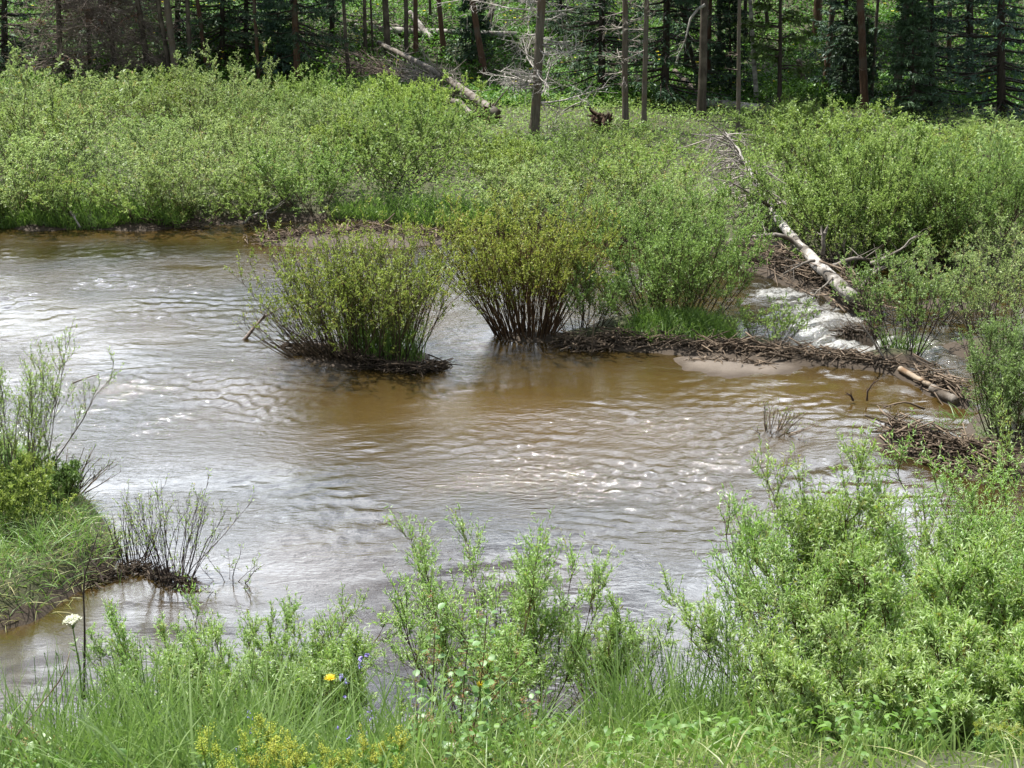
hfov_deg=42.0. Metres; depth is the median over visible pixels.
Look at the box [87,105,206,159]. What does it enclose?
willow shrub
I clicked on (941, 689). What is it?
bank willow
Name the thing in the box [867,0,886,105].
pine tree
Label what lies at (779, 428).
drowned clump
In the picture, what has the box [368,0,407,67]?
pine tree
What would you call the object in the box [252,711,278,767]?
goldenrod
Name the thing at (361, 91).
willow shrub
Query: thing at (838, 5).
spruce tree
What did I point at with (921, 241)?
willow shrub
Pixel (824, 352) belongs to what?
driftwood
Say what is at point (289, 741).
goldenrod
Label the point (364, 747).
goldenrod
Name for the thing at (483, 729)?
serviceberry
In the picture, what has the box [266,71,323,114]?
willow shrub
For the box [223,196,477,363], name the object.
island willow
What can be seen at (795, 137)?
willow shrub
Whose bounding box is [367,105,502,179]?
willow shrub
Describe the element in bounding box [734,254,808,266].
fallen log
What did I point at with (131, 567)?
driftwood
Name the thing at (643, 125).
willow shrub
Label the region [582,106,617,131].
root ball
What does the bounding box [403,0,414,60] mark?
pine tree
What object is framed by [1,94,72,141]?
willow shrub
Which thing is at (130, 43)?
dead tree
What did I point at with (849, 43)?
spruce tree
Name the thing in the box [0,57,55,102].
willow shrub
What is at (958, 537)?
bank willow
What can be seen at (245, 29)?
spruce tree
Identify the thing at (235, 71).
willow shrub
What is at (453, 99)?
fallen log
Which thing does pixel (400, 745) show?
goldenrod
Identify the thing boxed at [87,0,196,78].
dead tree
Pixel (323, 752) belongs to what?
goldenrod
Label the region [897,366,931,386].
peeled log
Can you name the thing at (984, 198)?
willow shrub
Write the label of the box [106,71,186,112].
willow shrub
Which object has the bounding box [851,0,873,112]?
pine tree
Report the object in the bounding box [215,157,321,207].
willow shrub
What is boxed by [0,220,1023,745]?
water
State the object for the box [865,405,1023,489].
driftwood
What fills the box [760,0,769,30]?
pine tree
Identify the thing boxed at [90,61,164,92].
willow shrub
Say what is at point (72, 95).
willow shrub
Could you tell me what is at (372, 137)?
willow shrub
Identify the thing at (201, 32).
pine tree
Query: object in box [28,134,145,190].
willow shrub
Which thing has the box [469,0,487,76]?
pine tree
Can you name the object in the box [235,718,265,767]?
goldenrod
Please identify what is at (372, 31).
pine tree
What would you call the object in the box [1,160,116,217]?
willow shrub
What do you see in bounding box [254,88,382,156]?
willow shrub
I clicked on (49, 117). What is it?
willow shrub
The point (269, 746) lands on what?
goldenrod
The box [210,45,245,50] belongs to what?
fallen log
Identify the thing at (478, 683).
salsify
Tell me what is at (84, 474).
bare shrub
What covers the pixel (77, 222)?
driftwood branch
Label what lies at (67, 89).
willow shrub
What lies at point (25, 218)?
grass
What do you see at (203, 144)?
willow shrub
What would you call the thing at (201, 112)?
willow shrub
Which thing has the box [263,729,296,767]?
goldenrod
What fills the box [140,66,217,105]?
willow shrub
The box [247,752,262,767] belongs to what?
goldenrod
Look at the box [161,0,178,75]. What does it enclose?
pine tree
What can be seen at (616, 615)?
bank willow
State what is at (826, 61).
pine tree
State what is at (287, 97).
willow shrub
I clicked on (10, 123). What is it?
willow shrub
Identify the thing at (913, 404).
driftwood branch
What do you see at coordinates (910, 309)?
willow
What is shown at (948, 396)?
fallen log
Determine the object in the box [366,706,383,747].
violet flower
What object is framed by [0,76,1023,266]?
undergrowth
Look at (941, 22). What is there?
spruce tree
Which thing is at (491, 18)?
leaning stump
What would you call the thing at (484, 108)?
root ball
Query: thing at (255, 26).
pine tree
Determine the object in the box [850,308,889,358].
dead branch
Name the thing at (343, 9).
pine tree
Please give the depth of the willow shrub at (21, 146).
28.45 m
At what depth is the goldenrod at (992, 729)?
6.24 m
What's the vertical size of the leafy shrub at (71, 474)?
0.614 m
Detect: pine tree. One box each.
[156,0,174,80]
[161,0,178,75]
[178,0,200,80]
[192,0,209,69]
[248,0,260,78]
[329,0,358,77]
[360,0,378,57]
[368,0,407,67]
[370,0,380,54]
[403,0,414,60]
[413,0,423,57]
[428,0,431,22]
[436,0,446,52]
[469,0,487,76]
[668,0,718,121]
[674,4,698,75]
[697,0,724,92]
[717,1,721,51]
[725,0,740,135]
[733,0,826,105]
[743,0,753,52]
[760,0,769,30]
[812,0,822,38]
[820,1,841,92]
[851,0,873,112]
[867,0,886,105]
[889,3,908,117]
[946,0,952,65]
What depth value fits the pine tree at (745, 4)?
46.86 m
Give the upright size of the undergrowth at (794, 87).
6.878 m
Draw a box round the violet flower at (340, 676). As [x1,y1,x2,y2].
[339,672,359,746]
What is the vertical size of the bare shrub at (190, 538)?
1.166 m
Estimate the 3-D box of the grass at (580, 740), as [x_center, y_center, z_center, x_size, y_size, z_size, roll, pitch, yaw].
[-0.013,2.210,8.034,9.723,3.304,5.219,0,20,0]
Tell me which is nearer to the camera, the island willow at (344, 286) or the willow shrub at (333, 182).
the island willow at (344, 286)
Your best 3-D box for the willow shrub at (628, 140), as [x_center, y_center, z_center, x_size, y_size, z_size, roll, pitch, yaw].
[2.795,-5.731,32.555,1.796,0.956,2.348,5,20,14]
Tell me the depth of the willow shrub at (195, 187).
28.03 m
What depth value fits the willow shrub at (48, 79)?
41.41 m
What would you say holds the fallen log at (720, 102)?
on the ground at (24, 614)
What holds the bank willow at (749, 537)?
on the ground at (24, 614)
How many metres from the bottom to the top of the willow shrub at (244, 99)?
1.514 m
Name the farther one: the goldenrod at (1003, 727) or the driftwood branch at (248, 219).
the driftwood branch at (248, 219)
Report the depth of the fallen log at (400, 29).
47.05 m
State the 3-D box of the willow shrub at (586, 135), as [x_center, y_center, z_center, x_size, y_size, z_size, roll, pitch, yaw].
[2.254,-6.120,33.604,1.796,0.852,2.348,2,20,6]
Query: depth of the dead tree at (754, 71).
41.13 m
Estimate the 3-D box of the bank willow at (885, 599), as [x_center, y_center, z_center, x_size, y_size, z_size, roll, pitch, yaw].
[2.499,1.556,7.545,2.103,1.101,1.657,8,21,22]
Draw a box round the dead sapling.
[551,89,593,123]
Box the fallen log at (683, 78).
[672,68,708,98]
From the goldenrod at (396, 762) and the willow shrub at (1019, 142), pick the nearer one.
the goldenrod at (396, 762)
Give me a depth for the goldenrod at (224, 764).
6.16 m
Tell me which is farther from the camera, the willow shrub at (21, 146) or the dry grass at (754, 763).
the willow shrub at (21, 146)
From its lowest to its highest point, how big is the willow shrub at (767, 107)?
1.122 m
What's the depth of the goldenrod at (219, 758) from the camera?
6.32 m
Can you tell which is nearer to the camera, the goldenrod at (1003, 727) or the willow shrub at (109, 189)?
the goldenrod at (1003, 727)
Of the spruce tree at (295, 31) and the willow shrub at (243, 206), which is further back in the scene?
the spruce tree at (295, 31)
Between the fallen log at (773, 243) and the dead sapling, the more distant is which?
the dead sapling
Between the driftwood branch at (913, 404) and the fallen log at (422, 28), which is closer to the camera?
the driftwood branch at (913, 404)
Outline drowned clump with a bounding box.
[752,398,819,440]
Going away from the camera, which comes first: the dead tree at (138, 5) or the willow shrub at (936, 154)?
the willow shrub at (936, 154)
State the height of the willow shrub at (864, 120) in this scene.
2.204 m
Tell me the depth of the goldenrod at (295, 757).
6.04 m
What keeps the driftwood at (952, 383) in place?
on the ground at (24, 614)
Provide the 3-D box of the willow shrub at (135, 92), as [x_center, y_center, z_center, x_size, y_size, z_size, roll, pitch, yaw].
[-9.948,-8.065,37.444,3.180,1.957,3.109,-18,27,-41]
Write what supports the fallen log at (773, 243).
on the ground at (24, 614)
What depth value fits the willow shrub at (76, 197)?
28.21 m
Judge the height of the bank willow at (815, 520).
2.518 m
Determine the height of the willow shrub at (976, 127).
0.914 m
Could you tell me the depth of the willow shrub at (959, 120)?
36.27 m
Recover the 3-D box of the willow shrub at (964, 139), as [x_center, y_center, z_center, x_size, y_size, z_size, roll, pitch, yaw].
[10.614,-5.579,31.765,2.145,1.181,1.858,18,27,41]
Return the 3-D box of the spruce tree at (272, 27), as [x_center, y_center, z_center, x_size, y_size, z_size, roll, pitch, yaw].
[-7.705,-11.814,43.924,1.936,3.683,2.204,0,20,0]
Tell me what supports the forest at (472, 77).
on the ground at (24, 614)
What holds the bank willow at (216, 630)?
on the ground at (24, 614)
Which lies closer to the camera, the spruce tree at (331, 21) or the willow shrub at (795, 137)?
the willow shrub at (795, 137)
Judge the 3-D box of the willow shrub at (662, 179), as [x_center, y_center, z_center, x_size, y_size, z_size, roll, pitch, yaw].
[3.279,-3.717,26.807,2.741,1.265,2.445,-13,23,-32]
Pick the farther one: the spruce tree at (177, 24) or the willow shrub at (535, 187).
the spruce tree at (177, 24)
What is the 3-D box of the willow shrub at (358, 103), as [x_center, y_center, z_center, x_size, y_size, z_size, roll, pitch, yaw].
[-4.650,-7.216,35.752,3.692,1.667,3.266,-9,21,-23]
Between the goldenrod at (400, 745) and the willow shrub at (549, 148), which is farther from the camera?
the willow shrub at (549, 148)
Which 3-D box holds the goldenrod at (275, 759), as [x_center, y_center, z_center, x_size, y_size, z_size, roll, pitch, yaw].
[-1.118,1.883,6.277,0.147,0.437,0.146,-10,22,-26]
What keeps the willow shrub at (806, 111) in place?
on the ground at (24, 614)
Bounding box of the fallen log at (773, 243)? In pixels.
[726,238,804,256]
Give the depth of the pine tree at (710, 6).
42.34 m
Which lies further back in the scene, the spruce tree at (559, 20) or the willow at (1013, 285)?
the spruce tree at (559, 20)
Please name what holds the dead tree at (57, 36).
on the ground at (24, 614)
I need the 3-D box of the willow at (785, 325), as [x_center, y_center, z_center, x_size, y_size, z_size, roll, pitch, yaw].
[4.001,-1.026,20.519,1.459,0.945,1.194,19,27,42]
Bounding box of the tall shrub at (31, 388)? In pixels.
[0,318,123,493]
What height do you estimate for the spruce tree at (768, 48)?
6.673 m
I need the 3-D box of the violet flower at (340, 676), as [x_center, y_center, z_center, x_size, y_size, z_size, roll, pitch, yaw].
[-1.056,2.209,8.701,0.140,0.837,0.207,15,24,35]
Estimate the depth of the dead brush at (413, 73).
42.59 m
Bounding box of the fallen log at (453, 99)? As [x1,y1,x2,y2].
[447,98,476,118]
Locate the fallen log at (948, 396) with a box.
[928,384,959,404]
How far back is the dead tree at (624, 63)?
36.88 m
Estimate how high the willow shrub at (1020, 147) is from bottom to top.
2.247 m
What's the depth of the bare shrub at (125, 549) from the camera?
13.80 m
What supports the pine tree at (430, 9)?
on the ground at (24, 614)
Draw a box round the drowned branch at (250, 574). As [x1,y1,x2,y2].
[175,544,262,593]
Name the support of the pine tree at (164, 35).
on the ground at (24, 614)
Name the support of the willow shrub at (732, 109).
on the ground at (24, 614)
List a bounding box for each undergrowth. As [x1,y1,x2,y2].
[0,0,1023,108]
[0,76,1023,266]
[0,689,1016,767]
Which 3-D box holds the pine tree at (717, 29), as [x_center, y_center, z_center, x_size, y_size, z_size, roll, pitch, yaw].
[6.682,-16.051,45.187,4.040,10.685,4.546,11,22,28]
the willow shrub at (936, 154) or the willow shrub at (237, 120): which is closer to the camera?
the willow shrub at (936, 154)
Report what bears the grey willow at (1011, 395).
on the ground at (24, 614)
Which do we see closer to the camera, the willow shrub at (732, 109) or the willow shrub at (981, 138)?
the willow shrub at (981, 138)
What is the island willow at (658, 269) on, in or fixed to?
on the ground at (24, 614)
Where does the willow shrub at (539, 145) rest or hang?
on the ground at (24, 614)
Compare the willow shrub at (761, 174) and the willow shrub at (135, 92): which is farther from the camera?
the willow shrub at (135, 92)
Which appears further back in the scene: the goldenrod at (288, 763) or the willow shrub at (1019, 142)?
the willow shrub at (1019, 142)
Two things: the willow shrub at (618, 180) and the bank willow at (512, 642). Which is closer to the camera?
the bank willow at (512, 642)
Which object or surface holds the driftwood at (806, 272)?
on the ground at (24, 614)
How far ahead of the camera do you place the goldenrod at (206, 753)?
6.69 m
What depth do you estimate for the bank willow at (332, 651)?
10.12 m
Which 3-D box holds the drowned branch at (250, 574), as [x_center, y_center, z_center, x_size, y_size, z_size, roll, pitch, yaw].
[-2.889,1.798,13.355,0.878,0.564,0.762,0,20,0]
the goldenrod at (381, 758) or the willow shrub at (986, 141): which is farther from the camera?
the willow shrub at (986, 141)
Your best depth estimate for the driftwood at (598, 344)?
20.52 m
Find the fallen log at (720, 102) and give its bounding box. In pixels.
[690,99,759,113]
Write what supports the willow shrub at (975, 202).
on the ground at (24, 614)
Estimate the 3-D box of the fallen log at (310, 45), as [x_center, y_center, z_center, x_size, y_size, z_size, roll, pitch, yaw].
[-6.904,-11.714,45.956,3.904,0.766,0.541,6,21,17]
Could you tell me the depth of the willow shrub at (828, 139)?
28.63 m
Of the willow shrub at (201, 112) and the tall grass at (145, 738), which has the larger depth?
the willow shrub at (201, 112)
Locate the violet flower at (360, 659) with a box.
[336,647,368,745]
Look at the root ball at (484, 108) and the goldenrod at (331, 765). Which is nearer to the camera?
the goldenrod at (331, 765)
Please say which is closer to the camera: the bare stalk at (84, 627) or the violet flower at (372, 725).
the violet flower at (372, 725)
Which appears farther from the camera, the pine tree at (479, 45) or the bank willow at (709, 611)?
the pine tree at (479, 45)
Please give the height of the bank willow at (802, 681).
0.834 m
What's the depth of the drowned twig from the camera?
18.18 m
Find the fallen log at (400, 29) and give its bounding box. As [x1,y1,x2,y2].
[353,23,516,38]
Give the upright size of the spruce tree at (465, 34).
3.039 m
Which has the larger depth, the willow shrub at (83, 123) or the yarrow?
the willow shrub at (83, 123)
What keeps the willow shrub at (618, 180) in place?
on the ground at (24, 614)
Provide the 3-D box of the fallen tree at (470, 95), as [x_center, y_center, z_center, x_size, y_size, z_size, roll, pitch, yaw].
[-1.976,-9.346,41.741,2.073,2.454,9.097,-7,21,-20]
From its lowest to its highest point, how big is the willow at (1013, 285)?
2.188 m
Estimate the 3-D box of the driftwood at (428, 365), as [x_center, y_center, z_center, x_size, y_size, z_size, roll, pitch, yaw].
[-2.260,-0.400,19.878,3.144,0.438,0.781,7,21,18]
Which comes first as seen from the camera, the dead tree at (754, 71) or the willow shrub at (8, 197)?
the willow shrub at (8, 197)
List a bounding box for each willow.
[74,582,393,738]
[147,581,404,750]
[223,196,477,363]
[278,621,425,746]
[358,501,656,733]
[399,175,624,340]
[525,242,674,330]
[546,171,798,315]
[553,576,690,724]
[647,509,1022,735]
[675,471,1023,716]
[719,285,820,343]
[745,419,934,689]
[748,611,1023,756]
[758,536,1023,734]
[791,201,897,274]
[826,242,1023,327]
[840,407,1023,646]
[848,377,1023,612]
[851,246,972,355]
[876,522,1023,706]
[879,503,1023,692]
[893,204,1023,351]
[905,622,1023,748]
[951,304,1023,445]
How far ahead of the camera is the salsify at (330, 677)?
8.55 m
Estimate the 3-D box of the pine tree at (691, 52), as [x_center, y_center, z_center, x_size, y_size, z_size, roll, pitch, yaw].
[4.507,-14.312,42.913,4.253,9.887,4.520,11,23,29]
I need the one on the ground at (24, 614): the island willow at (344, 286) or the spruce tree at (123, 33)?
the spruce tree at (123, 33)
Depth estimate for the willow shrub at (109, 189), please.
27.86 m
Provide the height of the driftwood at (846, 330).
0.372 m
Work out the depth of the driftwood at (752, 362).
19.81 m
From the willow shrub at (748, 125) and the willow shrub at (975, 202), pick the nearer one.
the willow shrub at (975, 202)
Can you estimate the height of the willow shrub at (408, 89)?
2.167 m
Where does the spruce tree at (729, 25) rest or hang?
on the ground at (24, 614)
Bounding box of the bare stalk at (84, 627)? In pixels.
[42,533,120,699]
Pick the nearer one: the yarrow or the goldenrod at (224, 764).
the goldenrod at (224, 764)
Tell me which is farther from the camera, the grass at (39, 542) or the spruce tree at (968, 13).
the spruce tree at (968, 13)
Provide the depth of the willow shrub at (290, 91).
41.61 m
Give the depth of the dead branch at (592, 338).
20.14 m
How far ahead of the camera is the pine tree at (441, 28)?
46.16 m
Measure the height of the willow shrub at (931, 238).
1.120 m
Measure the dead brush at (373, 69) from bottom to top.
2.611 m
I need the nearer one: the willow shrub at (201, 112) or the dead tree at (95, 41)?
the willow shrub at (201, 112)
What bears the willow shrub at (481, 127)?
on the ground at (24, 614)
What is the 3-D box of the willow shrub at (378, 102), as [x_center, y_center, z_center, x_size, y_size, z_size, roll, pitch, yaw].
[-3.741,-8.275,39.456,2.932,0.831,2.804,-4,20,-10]
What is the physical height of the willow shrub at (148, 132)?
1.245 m
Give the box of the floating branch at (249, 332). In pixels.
[242,307,278,339]
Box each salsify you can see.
[280,674,377,749]
[458,680,500,748]
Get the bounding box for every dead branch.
[591,320,594,355]
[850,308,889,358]
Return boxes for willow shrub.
[0,41,154,174]
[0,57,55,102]
[0,66,94,101]
[0,89,101,150]
[0,93,59,125]
[0,96,42,144]
[0,113,125,211]
[0,124,51,163]
[0,172,65,222]
[0,194,10,213]
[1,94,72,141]
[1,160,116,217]
[22,75,140,122]
[23,171,125,215]
[25,82,120,117]
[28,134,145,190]
[69,158,198,219]
[83,135,233,215]
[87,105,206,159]
[88,119,217,169]
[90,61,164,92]
[95,63,203,126]
[102,106,291,214]
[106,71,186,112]
[121,37,307,130]
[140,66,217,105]
[144,91,255,135]
[147,104,313,175]
[158,185,248,225]
[170,60,281,114]
[187,105,277,154]
[200,74,286,126]
[201,121,346,193]
[204,152,307,224]
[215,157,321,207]
[235,127,371,216]
[245,85,339,137]
[253,62,382,125]
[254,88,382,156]
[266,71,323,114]
[267,80,319,100]
[275,85,400,143]
[297,101,400,172]
[305,79,480,193]
[311,80,378,101]
[318,73,417,130]
[330,65,486,146]
[346,92,430,119]
[367,86,497,159]
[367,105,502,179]
[377,72,459,124]
[432,115,523,139]
[454,124,563,190]
[456,147,574,219]
[466,133,557,154]
[480,165,585,227]
[486,129,606,173]
[529,127,655,192]
[540,157,731,245]
[564,130,716,211]
[566,124,637,155]
[579,199,654,246]
[586,128,666,165]
[588,118,675,139]
[604,169,739,230]
[711,107,817,160]
[715,156,864,260]
[723,103,796,126]
[733,113,1022,259]
[740,100,838,133]
[746,88,837,141]
[757,92,900,165]
[763,92,942,186]
[806,166,974,266]
[821,121,952,205]
[849,209,989,268]
[850,128,1023,266]
[870,135,980,178]
[870,197,1023,277]
[888,168,1023,233]
[915,102,1023,212]
[915,125,996,171]
[925,121,1019,155]
[937,114,1022,135]
[969,137,1021,180]
[980,124,1023,155]
[986,120,1023,138]
[1002,126,1023,178]
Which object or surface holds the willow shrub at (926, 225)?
on the ground at (24, 614)
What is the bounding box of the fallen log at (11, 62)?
[7,55,45,65]
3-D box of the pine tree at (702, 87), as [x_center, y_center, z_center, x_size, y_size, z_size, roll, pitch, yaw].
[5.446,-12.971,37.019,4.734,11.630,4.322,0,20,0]
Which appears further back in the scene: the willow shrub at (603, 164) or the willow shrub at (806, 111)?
the willow shrub at (806, 111)
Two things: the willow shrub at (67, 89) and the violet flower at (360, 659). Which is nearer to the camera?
the violet flower at (360, 659)
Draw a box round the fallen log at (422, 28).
[408,10,434,42]
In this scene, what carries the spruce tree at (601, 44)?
on the ground at (24, 614)
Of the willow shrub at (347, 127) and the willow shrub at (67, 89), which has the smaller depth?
the willow shrub at (347, 127)
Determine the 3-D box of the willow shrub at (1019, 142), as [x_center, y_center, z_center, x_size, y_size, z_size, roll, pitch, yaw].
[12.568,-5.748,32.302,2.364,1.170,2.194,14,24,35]
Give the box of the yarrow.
[62,614,89,744]
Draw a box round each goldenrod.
[189,718,220,767]
[210,743,236,767]
[217,757,235,767]
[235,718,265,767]
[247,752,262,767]
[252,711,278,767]
[258,739,289,767]
[260,735,293,767]
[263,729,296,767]
[280,727,310,767]
[283,756,292,767]
[284,751,304,767]
[290,746,320,767]
[315,735,342,767]
[327,758,337,767]
[336,748,355,767]
[356,724,379,767]
[370,740,390,767]
[385,725,413,767]
[391,749,407,767]
[970,720,984,757]
[989,723,1000,755]
[994,722,1009,759]
[1008,722,1023,757]
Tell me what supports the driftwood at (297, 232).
on the ground at (24, 614)
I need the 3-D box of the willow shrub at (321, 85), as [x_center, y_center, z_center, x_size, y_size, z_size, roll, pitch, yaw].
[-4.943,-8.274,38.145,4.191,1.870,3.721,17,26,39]
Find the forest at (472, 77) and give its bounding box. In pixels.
[15,0,1007,85]
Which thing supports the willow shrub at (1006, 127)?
on the ground at (24, 614)
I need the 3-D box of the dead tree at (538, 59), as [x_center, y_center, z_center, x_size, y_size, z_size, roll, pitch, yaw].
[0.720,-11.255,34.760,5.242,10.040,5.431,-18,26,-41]
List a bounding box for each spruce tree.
[0,0,56,70]
[34,0,154,38]
[123,0,253,52]
[170,0,301,73]
[184,0,319,62]
[250,0,357,80]
[253,0,308,75]
[284,0,382,42]
[440,0,497,64]
[506,0,618,38]
[543,0,657,101]
[584,0,743,111]
[638,1,736,70]
[688,0,764,101]
[804,0,884,97]
[825,5,887,105]
[869,0,955,121]
[870,0,996,118]
[903,0,1022,97]
[921,0,1023,125]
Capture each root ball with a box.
[475,102,501,123]
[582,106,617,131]
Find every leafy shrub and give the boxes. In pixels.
[0,434,76,526]
[0,442,83,506]
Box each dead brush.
[315,27,410,83]
[370,28,472,100]
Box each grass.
[0,182,916,267]
[0,424,141,616]
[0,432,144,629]
[0,614,1023,767]
[0,666,1023,767]
[5,705,1023,767]
[332,298,971,432]
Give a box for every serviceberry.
[2,714,67,767]
[403,594,552,758]
[419,707,588,767]
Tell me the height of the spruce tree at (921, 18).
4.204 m
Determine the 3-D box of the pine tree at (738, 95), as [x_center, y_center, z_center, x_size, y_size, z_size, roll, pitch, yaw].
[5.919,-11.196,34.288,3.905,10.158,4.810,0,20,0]
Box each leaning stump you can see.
[486,3,495,30]
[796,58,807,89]
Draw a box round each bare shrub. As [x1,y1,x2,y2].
[13,444,122,497]
[85,505,162,564]
[112,466,254,586]
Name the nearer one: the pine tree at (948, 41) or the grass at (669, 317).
the grass at (669, 317)
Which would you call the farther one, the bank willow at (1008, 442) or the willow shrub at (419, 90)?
the willow shrub at (419, 90)
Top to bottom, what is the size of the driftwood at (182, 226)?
0.482 m
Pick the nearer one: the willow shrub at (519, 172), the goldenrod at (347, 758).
the goldenrod at (347, 758)
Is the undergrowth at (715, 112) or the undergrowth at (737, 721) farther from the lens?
the undergrowth at (715, 112)
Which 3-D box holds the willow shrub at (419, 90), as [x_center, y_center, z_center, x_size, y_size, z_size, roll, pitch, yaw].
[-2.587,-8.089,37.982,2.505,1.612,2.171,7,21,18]
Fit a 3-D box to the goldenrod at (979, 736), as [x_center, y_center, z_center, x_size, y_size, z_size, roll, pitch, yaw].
[2.134,1.629,6.111,0.070,0.220,0.065,-8,21,-21]
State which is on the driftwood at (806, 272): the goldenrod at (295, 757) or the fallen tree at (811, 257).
the fallen tree at (811, 257)
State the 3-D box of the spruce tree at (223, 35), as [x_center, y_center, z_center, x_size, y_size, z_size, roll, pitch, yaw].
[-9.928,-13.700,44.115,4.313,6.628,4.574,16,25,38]
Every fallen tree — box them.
[376,41,511,117]
[678,118,929,305]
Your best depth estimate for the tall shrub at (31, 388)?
14.68 m
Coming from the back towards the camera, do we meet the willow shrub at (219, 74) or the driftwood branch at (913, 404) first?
the willow shrub at (219, 74)
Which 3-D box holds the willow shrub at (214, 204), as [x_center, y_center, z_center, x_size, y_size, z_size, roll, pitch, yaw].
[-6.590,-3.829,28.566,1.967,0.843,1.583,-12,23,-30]
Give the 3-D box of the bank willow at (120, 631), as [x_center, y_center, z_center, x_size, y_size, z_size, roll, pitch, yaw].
[-2.216,2.417,10.663,2.642,1.625,1.910,0,20,0]
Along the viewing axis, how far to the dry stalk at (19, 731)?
7.65 m
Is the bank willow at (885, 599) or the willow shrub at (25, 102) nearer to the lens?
the bank willow at (885, 599)
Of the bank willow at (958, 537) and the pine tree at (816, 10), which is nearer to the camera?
the bank willow at (958, 537)
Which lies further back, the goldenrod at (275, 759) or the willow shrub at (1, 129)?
the willow shrub at (1, 129)
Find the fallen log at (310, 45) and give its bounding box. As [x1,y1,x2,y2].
[259,32,361,56]
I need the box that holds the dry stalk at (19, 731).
[5,652,69,749]
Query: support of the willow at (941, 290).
on the ground at (24, 614)
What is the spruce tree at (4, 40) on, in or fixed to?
on the ground at (24, 614)
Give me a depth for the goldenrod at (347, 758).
6.30 m
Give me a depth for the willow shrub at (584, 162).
29.67 m
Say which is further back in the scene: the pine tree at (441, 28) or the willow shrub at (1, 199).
the pine tree at (441, 28)
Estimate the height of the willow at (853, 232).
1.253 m
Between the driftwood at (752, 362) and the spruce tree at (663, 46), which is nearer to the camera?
the driftwood at (752, 362)
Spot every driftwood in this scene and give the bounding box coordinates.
[49,213,212,231]
[81,553,203,593]
[238,213,460,246]
[269,337,458,376]
[547,324,633,353]
[604,325,913,375]
[683,350,780,368]
[738,238,897,322]
[824,318,883,337]
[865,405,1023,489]
[910,353,983,404]
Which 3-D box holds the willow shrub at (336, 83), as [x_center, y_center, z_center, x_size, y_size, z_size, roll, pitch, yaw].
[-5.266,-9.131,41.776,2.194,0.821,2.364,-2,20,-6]
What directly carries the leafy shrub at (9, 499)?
on the ground at (24, 614)
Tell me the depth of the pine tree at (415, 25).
45.63 m
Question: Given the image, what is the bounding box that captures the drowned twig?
[866,378,877,400]
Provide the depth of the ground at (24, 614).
28.73 m
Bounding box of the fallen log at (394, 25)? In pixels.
[346,19,412,27]
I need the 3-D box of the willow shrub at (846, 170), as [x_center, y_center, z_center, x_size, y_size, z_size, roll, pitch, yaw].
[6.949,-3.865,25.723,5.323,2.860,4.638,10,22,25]
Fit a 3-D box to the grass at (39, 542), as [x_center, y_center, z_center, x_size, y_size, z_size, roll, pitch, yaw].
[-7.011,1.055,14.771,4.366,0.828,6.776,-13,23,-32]
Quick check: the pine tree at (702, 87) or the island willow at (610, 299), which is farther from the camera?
the pine tree at (702, 87)
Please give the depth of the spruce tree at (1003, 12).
38.28 m
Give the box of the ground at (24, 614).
[0,0,1023,767]
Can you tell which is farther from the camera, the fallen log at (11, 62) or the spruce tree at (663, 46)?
the fallen log at (11, 62)
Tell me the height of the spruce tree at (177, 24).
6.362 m
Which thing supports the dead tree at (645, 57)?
on the ground at (24, 614)
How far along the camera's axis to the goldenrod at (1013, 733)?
6.20 m
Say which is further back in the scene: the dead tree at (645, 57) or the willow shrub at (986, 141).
the dead tree at (645, 57)
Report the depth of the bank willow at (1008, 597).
8.08 m
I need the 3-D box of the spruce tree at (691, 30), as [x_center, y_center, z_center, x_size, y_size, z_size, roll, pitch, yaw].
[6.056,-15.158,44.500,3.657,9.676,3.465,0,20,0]
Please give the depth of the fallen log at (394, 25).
47.33 m
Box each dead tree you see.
[2,0,129,86]
[28,0,146,75]
[28,0,178,80]
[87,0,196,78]
[435,0,618,138]
[594,0,643,127]
[621,0,655,130]
[746,0,758,101]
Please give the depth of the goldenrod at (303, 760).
6.35 m
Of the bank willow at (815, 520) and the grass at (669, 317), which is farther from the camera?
the grass at (669, 317)
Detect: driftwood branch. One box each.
[70,209,80,227]
[242,195,290,230]
[870,401,924,412]
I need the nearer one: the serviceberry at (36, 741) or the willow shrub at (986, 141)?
the serviceberry at (36, 741)
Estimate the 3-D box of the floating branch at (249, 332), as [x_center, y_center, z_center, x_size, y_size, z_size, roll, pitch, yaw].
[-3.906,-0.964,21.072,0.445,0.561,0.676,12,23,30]
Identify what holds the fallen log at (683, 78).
on the undergrowth at (794, 87)
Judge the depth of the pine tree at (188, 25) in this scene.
43.43 m
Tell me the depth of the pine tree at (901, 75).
38.84 m
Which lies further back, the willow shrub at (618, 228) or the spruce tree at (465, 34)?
the spruce tree at (465, 34)
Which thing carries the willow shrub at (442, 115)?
on the ground at (24, 614)
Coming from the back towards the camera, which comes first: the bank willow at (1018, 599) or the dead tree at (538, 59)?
the dead tree at (538, 59)
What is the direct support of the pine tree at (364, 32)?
on the ground at (24, 614)
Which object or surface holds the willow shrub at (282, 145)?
on the ground at (24, 614)
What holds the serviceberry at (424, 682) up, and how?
on the ground at (24, 614)
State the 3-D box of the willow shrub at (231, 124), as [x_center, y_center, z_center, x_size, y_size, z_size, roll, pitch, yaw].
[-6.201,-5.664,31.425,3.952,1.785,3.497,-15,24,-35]
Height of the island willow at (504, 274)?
2.514 m

